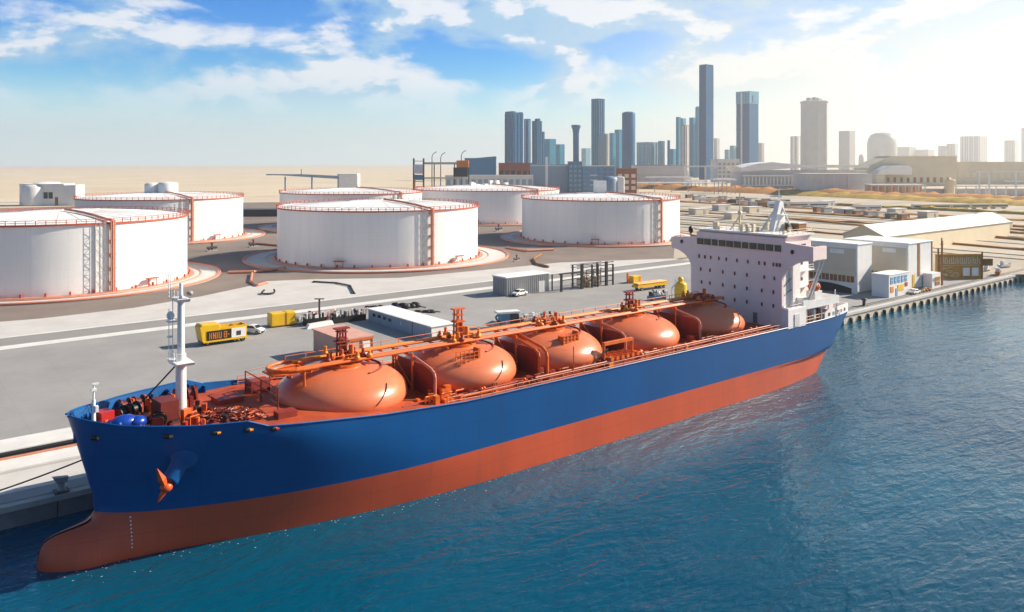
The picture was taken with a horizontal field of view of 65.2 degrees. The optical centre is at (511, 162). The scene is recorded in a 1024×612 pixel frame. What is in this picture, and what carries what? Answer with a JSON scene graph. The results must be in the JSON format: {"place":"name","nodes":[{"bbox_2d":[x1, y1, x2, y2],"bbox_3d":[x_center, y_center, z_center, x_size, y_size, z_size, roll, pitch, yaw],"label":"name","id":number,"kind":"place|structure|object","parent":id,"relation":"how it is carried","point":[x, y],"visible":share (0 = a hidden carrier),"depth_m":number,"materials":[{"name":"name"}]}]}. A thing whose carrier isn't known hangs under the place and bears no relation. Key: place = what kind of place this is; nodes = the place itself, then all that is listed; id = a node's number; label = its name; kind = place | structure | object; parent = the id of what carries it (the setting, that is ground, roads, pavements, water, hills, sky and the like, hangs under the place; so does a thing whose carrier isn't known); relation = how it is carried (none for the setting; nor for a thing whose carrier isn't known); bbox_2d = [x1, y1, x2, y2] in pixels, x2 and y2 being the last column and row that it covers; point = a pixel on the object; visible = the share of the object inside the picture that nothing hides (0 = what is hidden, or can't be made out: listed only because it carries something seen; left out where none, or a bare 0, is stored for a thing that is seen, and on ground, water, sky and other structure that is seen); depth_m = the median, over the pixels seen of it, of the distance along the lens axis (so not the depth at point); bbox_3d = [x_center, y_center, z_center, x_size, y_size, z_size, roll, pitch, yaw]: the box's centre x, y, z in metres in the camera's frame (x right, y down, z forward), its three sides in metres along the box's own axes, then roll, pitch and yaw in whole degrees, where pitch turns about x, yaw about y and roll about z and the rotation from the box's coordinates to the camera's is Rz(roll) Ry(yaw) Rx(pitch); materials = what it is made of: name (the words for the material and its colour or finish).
{"place":"outdoors","nodes":[
{"label":"outdoors","id":0,"kind":"place"},
{"bbox_2d":[0,446,79,470],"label":"quay slab","id":1,"kind":"structure","parent":0,"point":[13,463],"depth_m":101.20,"materials":[{"name":"paint"}]},
{"bbox_2d":[0,458,86,494],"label":"quay pavement","id":2,"kind":"structure","parent":0,"point":[75,471],"depth_m":95.77,"materials":[{"name":"concrete"}]},
{"bbox_2d":[52,475,69,494],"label":"mooring bollard","id":3,"kind":"object","parent":2,"relation":"on","point":[60,481],"visible":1,"depth_m":90.93,"materials":[{"name":"metal"}]},
{"bbox_2d":[0,484,93,530],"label":"quay wall","id":4,"kind":"structure","parent":0,"point":[21,512],"depth_m":89.64,"materials":[{"name":"concrete"}]},
{"bbox_2d":[0,258,673,336],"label":"pavement","id":5,"kind":"structure","parent":0,"point":[288,292],"depth_m":226.14,"materials":[{"name":"concrete"}]},
{"bbox_2d":[0,259,689,345],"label":"road","id":6,"kind":"structure","parent":0,"point":[102,330],"depth_m":202.99,"materials":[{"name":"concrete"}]},
{"bbox_2d":[0,257,687,338],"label":"road edge line","id":7,"kind":"object","parent":6,"relation":"on","point":[291,304],"depth_m":209.24,"materials":[{"name":"paint"}]},
{"bbox_2d":[0,262,689,349],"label":"road edge line","id":8,"kind":"object","parent":6,"relation":"on","point":[194,324],"depth_m":194.92,"materials":[{"name":"paint"}]},
{"bbox_2d":[0,264,1009,503],"bbox_3d":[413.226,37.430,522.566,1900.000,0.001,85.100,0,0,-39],"label":"apron","id":9,"kind":"object","parent":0,"point":[45,388],"depth_m":158.85,"materials":[{"name":"concrete"}]},
{"bbox_2d":[0,427,72,452],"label":"quay kerb","id":10,"kind":"structure","parent":9,"relation":"on","point":[33,440],"depth_m":106.33,"materials":[{"name":"paint"}]},
{"bbox_2d":[0,439,72,457],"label":"service pipe","id":11,"kind":"object","parent":9,"relation":"on","point":[35,448],"visible":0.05,"depth_m":103.69,"materials":[{"name":"black metal"}]},
{"bbox_2d":[0,443,76,460],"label":"quay kerb","id":12,"kind":"structure","parent":9,"relation":"on","point":[36,452],"depth_m":103.02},
{"bbox_2d":[0,455,80,473],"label":"quay kerb","id":13,"kind":"structure","parent":9,"relation":"on","point":[39,464],"depth_m":98.82,"materials":[{"name":"concrete"}]},
{"bbox_2d":[195,321,247,345],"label":"hopper truck","id":14,"kind":"object","parent":9,"relation":"on","point":[207,333],"visible":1,"depth_m":164.94,"materials":[{"name":"yellow paint"}]},
{"bbox_2d":[247,324,265,334],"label":"car","id":15,"kind":"object","parent":9,"relation":"on","point":[256,328],"visible":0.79,"depth_m":175.11,"materials":[{"name":"white paint"}]},
{"bbox_2d":[267,310,295,327],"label":"yellow bin","id":16,"kind":"object","parent":9,"relation":"on","point":[283,318],"visible":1,"depth_m":182.90,"materials":[{"name":"paint"}]},
{"bbox_2d":[303,310,329,325],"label":"machinery skid","id":17,"kind":"object","parent":9,"relation":"on","point":[311,317],"visible":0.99,"depth_m":184.59,"materials":[{"name":"black metal"}]},
{"bbox_2d":[305,320,333,328],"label":"barrier block","id":18,"kind":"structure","parent":9,"relation":"on","point":[319,324],"depth_m":182.69,"materials":[{"name":"white paint"}]},
{"bbox_2d":[312,324,373,355],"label":"site cabin","id":19,"kind":"object","parent":9,"relation":"on","point":[323,336],"visible":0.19,"depth_m":152.87,"materials":[{"name":"metal"}]},
{"bbox_2d":[331,308,366,323],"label":"machinery skid","id":20,"kind":"object","parent":9,"relation":"on","point":[352,315],"visible":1,"depth_m":188.46,"materials":[{"name":"black metal"}]},
{"bbox_2d":[391,302,425,308],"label":"tarpaulin","id":21,"kind":"object","parent":9,"relation":"on","point":[409,305],"visible":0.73,"depth_m":205.91,"materials":[{"name":"fabric"}]},
{"bbox_2d":[367,305,455,337],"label":"long shed","id":22,"kind":"structure","parent":9,"relation":"on","point":[405,320],"depth_m":178.43,"materials":[{"name":"white paint"}]},
{"bbox_2d":[486,309,519,326],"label":"truck","id":23,"kind":"object","parent":9,"relation":"on","point":[506,315],"visible":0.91,"depth_m":181.70,"materials":[{"name":"white paint"}]},
{"bbox_2d":[492,270,549,295],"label":"ribbed shed","id":24,"kind":"structure","parent":9,"relation":"on","point":[532,281],"depth_m":228.65,"materials":[{"name":"metal"}]},
{"bbox_2d":[551,261,613,291],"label":"pipe gantry","id":25,"kind":"object","parent":9,"relation":"on","point":[582,281],"visible":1,"depth_m":240.80,"materials":[{"name":"black metal"}]},
{"bbox_2d":[632,279,667,290],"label":"flat trailer","id":26,"kind":"object","parent":9,"relation":"on","point":[659,283],"visible":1,"depth_m":236.46,"materials":[{"name":"yellow paint"}]},
{"bbox_2d":[647,289,667,300],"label":"machinery skid","id":27,"kind":"object","parent":9,"relation":"on","point":[654,294],"visible":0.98,"depth_m":219.15,"materials":[{"name":"grey metal"}]},
{"bbox_2d":[674,277,686,297],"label":"yellow vessel","id":28,"kind":"object","parent":9,"relation":"on","point":[680,286],"visible":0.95,"depth_m":218.75,"materials":[{"name":"paint"}]},
{"bbox_2d":[871,269,908,297],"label":"kiosk","id":29,"kind":"object","parent":9,"relation":"on","point":[889,283],"visible":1,"depth_m":224.65,"materials":[{"name":"white paint"}]},
{"bbox_2d":[923,271,939,288],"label":"annex","id":30,"kind":"object","parent":9,"relation":"on","point":[931,279],"visible":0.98,"depth_m":238.38,"materials":[{"name":"white paint"}]},
{"bbox_2d":[935,248,992,278],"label":"shed","id":31,"kind":"object","parent":9,"relation":"on","point":[962,266],"visible":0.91,"depth_m":258.31,"materials":[{"name":"brown"}]},
{"bbox_2d":[0,280,1023,611],"bbox_3d":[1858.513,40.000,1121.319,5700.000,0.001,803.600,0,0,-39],"label":"water","id":32,"kind":"structure","parent":0,"point":[874,464],"depth_m":88.03,"materials":[{"name":"liquid"}]},
{"bbox_2d":[36,188,847,572],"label":"gas carrier","id":33,"kind":"object","parent":32,"relation":"on","point":[294,442],"visible":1,"depth_m":99.21,"materials":[{"name":"paint"}]},
{"bbox_2d":[0,165,1023,349],"bbox_3d":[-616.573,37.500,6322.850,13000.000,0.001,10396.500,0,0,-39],"label":"ground","id":34,"kind":"structure","parent":0,"point":[254,183],"depth_m":1935.55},
{"bbox_2d":[19,182,83,205],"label":"control building","id":35,"kind":"structure","parent":34,"relation":"on","point":[46,194],"depth_m":701.83,"materials":[{"name":"white paint"}]},
{"bbox_2d":[266,169,359,190],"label":"conveyor boom","id":36,"kind":"object","parent":34,"relation":"on","point":[351,180],"visible":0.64,"depth_m":897.96,"materials":[{"name":"metal"}]},
{"bbox_2d":[0,202,673,321],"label":"tank yard","id":37,"kind":"structure","parent":34,"relation":"on","point":[226,257],"depth_m":301.35,"materials":[{"name":"concrete"}]},
{"bbox_2d":[0,206,220,305],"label":"storage tank","id":38,"kind":"object","parent":37,"relation":"on","point":[49,256],"visible":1,"depth_m":229.64,"materials":[{"name":"metal"}]},
{"bbox_2d":[73,182,264,244],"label":"storage tank","id":39,"kind":"object","parent":37,"relation":"on","point":[216,217],"visible":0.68,"depth_m":386.55,"materials":[{"name":"metal"}]},
{"bbox_2d":[227,266,286,273],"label":"ground pipe","id":40,"kind":"object","parent":37,"relation":"on","point":[253,271],"visible":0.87,"depth_m":272.11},
{"bbox_2d":[243,208,276,215],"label":"pump station","id":41,"kind":"object","parent":37,"relation":"on","point":[260,212],"visible":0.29,"depth_m":560.48,"materials":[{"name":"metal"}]},
{"bbox_2d":[258,186,422,231],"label":"storage tank","id":42,"kind":"object","parent":37,"relation":"on","point":[331,193],"visible":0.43,"depth_m":448.60,"materials":[{"name":"metal"}]},
{"bbox_2d":[242,198,508,273],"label":"storage tank","id":43,"kind":"object","parent":37,"relation":"on","point":[372,236],"visible":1,"depth_m":288.63,"materials":[{"name":"metal"}]},
{"bbox_2d":[413,158,423,189],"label":"scaffold tower","id":44,"kind":"structure","parent":37,"relation":"on","point":[418,168],"depth_m":776.36,"materials":[{"name":"metal"}]},
{"bbox_2d":[424,160,468,186],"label":"rack","id":45,"kind":"object","parent":37,"relation":"on","point":[461,170],"visible":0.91,"depth_m":782.58,"materials":[{"name":"orange paint"}]},
{"bbox_2d":[414,180,559,225],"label":"storage tank","id":46,"kind":"object","parent":37,"relation":"on","point":[500,204],"visible":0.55,"depth_m":489.57,"materials":[{"name":"metal"}]},
{"bbox_2d":[500,181,694,247],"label":"storage tank","id":47,"kind":"object","parent":37,"relation":"on","point":[600,216],"visible":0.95,"depth_m":370.43,"materials":[{"name":"metal"}]},
{"bbox_2d":[464,156,496,174],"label":"blue shed","id":48,"kind":"structure","parent":34,"relation":"on","point":[483,166],"depth_m":999.95,"materials":[{"name":"metal"}]},
{"bbox_2d":[445,175,533,185],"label":"depot","id":49,"kind":"structure","parent":34,"relation":"on","point":[526,180],"depth_m":959.95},
{"bbox_2d":[505,111,522,162],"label":"skyscraper","id":50,"kind":"structure","parent":34,"relation":"on","point":[513,136],"depth_m":1788.65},
{"bbox_2d":[498,163,533,174],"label":"brick hall","id":51,"kind":"structure","parent":34,"relation":"on","point":[514,168],"depth_m":1099.95,"materials":[{"name":"brown brick"}]},
{"bbox_2d":[524,119,530,162],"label":"skyscraper","id":52,"kind":"structure","parent":34,"relation":"on","point":[527,140],"depth_m":1844.81,"materials":[{"name":"blue"}]},
{"bbox_2d":[532,119,541,163],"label":"skyscraper","id":53,"kind":"structure","parent":34,"relation":"on","point":[536,141],"depth_m":1814.11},
{"bbox_2d":[530,157,567,192],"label":"plant building","id":54,"kind":"structure","parent":34,"relation":"on","point":[551,175],"depth_m":979.70,"materials":[{"name":"white paint"}]},
{"bbox_2d":[545,139,555,163],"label":"skyscraper","id":55,"kind":"structure","parent":34,"relation":"on","point":[550,149],"depth_m":2090.77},
{"bbox_2d":[556,144,564,163],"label":"skyscraper","id":56,"kind":"structure","parent":34,"relation":"on","point":[560,153],"depth_m":2143.59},
{"bbox_2d":[567,161,581,192],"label":"plant tower","id":57,"kind":"structure","parent":34,"relation":"on","point":[574,176],"depth_m":969.95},
{"bbox_2d":[571,125,580,160],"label":"skyscraper","id":58,"kind":"structure","parent":34,"relation":"on","point":[575,129],"depth_m":1694.24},
{"bbox_2d":[581,148,590,164],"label":"skyscraper","id":59,"kind":"structure","parent":34,"relation":"on","point":[585,156],"depth_m":3389.60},
{"bbox_2d":[591,98,604,164],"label":"skyscraper","id":60,"kind":"structure","parent":34,"relation":"on","point":[597,116],"depth_m":1991.32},
{"bbox_2d":[582,165,613,192],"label":"plant block","id":61,"kind":"structure","parent":34,"relation":"on","point":[591,174],"depth_m":973.86,"materials":[{"name":"white paint"}]},
{"bbox_2d":[598,135,605,164],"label":"skyscraper","id":62,"kind":"structure","parent":34,"relation":"on","point":[601,149],"depth_m":1894.75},
{"bbox_2d":[609,133,615,176],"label":"skyscraper","id":63,"kind":"structure","parent":34,"relation":"on","point":[612,148],"depth_m":2145.25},
{"bbox_2d":[602,176,624,192],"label":"white silo","id":64,"kind":"object","parent":34,"relation":"on","point":[615,184],"visible":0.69,"depth_m":754.12,"materials":[{"name":"paint"}]},
{"bbox_2d":[615,129,621,167],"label":"skyscraper","id":65,"kind":"structure","parent":34,"relation":"on","point":[618,148],"depth_m":2192.75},
{"bbox_2d":[616,168,636,192],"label":"brick store","id":66,"kind":"structure","parent":34,"relation":"on","point":[629,175],"depth_m":939.59,"materials":[{"name":"red"}]},
{"bbox_2d":[622,112,634,167],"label":"skyscraper","id":67,"kind":"structure","parent":34,"relation":"on","point":[628,139],"depth_m":1885.84,"materials":[{"name":"blue"}]},
{"bbox_2d":[637,142,657,164],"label":"skyscraper","id":68,"kind":"structure","parent":34,"relation":"on","point":[647,153],"depth_m":2282.59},
{"bbox_2d":[631,165,689,185],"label":"grey depot","id":69,"kind":"structure","parent":34,"relation":"on","point":[643,171],"depth_m":1249.94,"materials":[{"name":"metal"}]},
{"bbox_2d":[658,141,664,164],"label":"skyscraper","id":70,"kind":"structure","parent":34,"relation":"on","point":[661,152],"depth_m":2273.88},
{"bbox_2d":[676,117,680,164],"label":"skyscraper","id":71,"kind":"structure","parent":34,"relation":"on","point":[678,140],"depth_m":2196.37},
{"bbox_2d":[681,125,688,172],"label":"skyscraper","id":72,"kind":"structure","parent":34,"relation":"on","point":[684,145],"depth_m":1992.53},
{"bbox_2d":[689,117,695,177],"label":"skyscraper","id":73,"kind":"structure","parent":34,"relation":"on","point":[692,144],"depth_m":2045.22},
{"bbox_2d":[695,106,698,176],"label":"skyscraper","id":74,"kind":"structure","parent":34,"relation":"on","point":[697,136],"depth_m":2094.08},
{"bbox_2d":[699,64,713,179],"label":"skyscraper","id":75,"kind":"structure","parent":34,"relation":"on","point":[706,113],"depth_m":1791.88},
{"bbox_2d":[710,159,739,182],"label":"grey block","id":76,"kind":"structure","parent":34,"relation":"on","point":[717,172],"depth_m":1499.90,"materials":[{"name":"concrete"}]},
{"bbox_2d":[736,91,758,164],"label":"skyscraper","id":77,"kind":"structure","parent":34,"relation":"on","point":[747,102],"depth_m":2085.49,"materials":[{"name":"blue glass"}]},
{"bbox_2d":[790,136,800,169],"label":"skyscraper","id":78,"kind":"structure","parent":34,"relation":"on","point":[795,149],"depth_m":3587.83,"materials":[{"name":"white paint"}]},
{"bbox_2d":[726,162,868,188],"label":"terminal hall","id":79,"kind":"structure","parent":34,"relation":"on","point":[760,174],"depth_m":1151.94,"materials":[{"name":"white paint"}]},
{"bbox_2d":[800,97,828,169],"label":"skyscraper","id":80,"kind":"structure","parent":34,"relation":"on","point":[814,130],"depth_m":2959.70,"materials":[{"name":"grey metal"}]},
{"bbox_2d":[793,173,871,190],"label":"grey terminal","id":81,"kind":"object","parent":34,"relation":"on","point":[823,181],"visible":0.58,"depth_m":929.96,"materials":[{"name":"concrete"}]},
{"bbox_2d":[839,131,854,169],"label":"skyscraper","id":82,"kind":"structure","parent":34,"relation":"on","point":[846,147],"depth_m":3978.22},
{"bbox_2d":[673,192,1023,273],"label":"rail yard","id":83,"kind":"structure","parent":34,"relation":"on","point":[1017,264],"depth_m":529.56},
{"bbox_2d":[688,208,708,214],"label":"yard store","id":84,"kind":"structure","parent":83,"relation":"on","point":[698,211],"depth_m":579.51,"materials":[{"name":"concrete"}]},
{"bbox_2d":[852,204,880,210],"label":"train","id":85,"kind":"object","parent":83,"relation":"on","point":[877,207],"visible":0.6,"depth_m":622.08,"materials":[{"name":"white paint"}]},
{"bbox_2d":[863,184,925,192],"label":"glass pavilion","id":86,"kind":"structure","parent":83,"relation":"on","point":[902,188],"depth_m":900.71,"materials":[{"name":"white paint"}]},
{"bbox_2d":[841,212,1010,246],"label":"gabled shed","id":87,"kind":"structure","parent":83,"relation":"on","point":[949,230],"depth_m":366.18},
{"bbox_2d":[917,210,938,217],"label":"yard store","id":88,"kind":"structure","parent":83,"relation":"on","point":[928,214],"depth_m":544.20,"materials":[{"name":"concrete"}]},
{"bbox_2d":[867,132,896,160],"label":"domed building","id":89,"kind":"structure","parent":34,"relation":"on","point":[882,144],"depth_m":4538.19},
{"bbox_2d":[854,156,956,185],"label":"tan hall","id":90,"kind":"structure","parent":34,"relation":"on","point":[932,170],"depth_m":1299.94,"materials":[{"name":"beige"}]},
{"bbox_2d":[897,147,915,155],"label":"skyscraper","id":91,"kind":"structure","parent":34,"relation":"on","point":[906,151],"depth_m":5462.22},
{"bbox_2d":[943,178,954,193],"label":"round silo","id":92,"kind":"object","parent":34,"relation":"on","point":[949,183],"visible":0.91,"depth_m":895.59,"materials":[{"name":"beige"}]},
{"bbox_2d":[947,144,957,161],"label":"skyscraper","id":93,"kind":"structure","parent":34,"relation":"on","point":[952,149],"depth_m":4583.45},
{"bbox_2d":[960,136,986,161],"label":"skyscraper","id":94,"kind":"structure","parent":34,"relation":"on","point":[973,148],"depth_m":4266.94,"materials":[{"name":"white paint"}]},
{"bbox_2d":[952,171,1023,196],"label":"portal frame","id":95,"kind":"object","parent":34,"relation":"on","point":[989,186],"visible":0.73,"depth_m":879.31,"materials":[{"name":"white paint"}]},
{"bbox_2d":[957,162,1023,183],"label":"long tan hall","id":96,"kind":"structure","parent":34,"relation":"on","point":[966,174],"depth_m":1399.93,"materials":[{"name":"beige"}]},
{"bbox_2d":[1004,140,1017,161],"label":"skyscraper","id":97,"kind":"structure","parent":34,"relation":"on","point":[1010,150],"depth_m":4580.75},
{"bbox_2d":[0,0,1023,165],"label":"sky","id":98,"kind":"structure","parent":0,"point":[83,82],"materials":[{"name":"blue"}]},
{"bbox_2d":[637,183,1023,199],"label":"earth bank","id":99,"kind":"structure","parent":0,"point":[748,189],"depth_m":970.41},
{"bbox_2d":[922,188,1023,195],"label":"wall","id":100,"kind":"structure","parent":99,"relation":"on","point":[1010,191],"depth_m":904.96,"materials":[{"name":"concrete"}]},
{"bbox_2d":[808,237,872,293],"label":"quay warehouse","id":101,"kind":"structure","parent":0,"point":[847,266],"depth_m":231.73,"materials":[{"name":"white paint"}]},
{"bbox_2d":[680,201,1023,220],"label":"earth bank","id":102,"kind":"structure","parent":0,"point":[940,215],"depth_m":653.41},
{"bbox_2d":[767,201,828,207],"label":"train","id":103,"kind":"object","parent":102,"relation":"on","point":[802,203],"visible":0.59,"depth_m":669.10,"materials":[{"name":"white paint"}]},
{"bbox_2d":[680,210,1023,233],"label":"earth bank","id":104,"kind":"structure","parent":0,"point":[1013,232],"depth_m":509.94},
{"bbox_2d":[842,235,932,289],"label":"quay warehouse","id":105,"kind":"structure","parent":0,"point":[914,257],"depth_m":238.75,"materials":[{"name":"white paint"}]},
{"bbox_2d":[774,190,1023,205],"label":"earth bank","id":106,"kind":"structure","parent":0,"point":[955,199],"depth_m":799.15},
{"bbox_2d":[785,210,1023,227],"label":"earth bank","id":107,"kind":"structure","parent":0,"point":[881,217],"depth_m":561.12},
{"bbox_2d":[785,217,1023,240],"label":"earth bank","id":108,"kind":"structure","parent":0,"point":[998,237],"depth_m":487.40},
{"bbox_2d":[808,231,1023,250],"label":"earth bank","id":109,"kind":"structure","parent":0,"point":[968,244],"depth_m":358.84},
{"bbox_2d":[835,203,1023,214],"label":"earth bank","id":110,"kind":"structure","parent":0,"point":[947,209],"depth_m":625.55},
{"bbox_2d":[911,203,1007,208],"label":"train","id":111,"kind":"object","parent":110,"relation":"on","point":[986,206],"visible":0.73,"depth_m":649.57,"materials":[{"name":"beige"}]},
{"bbox_2d":[844,274,1023,323],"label":"quay wall","id":112,"kind":"structure","parent":0,"point":[879,308],"depth_m":227.06,"materials":[{"name":"concrete"}]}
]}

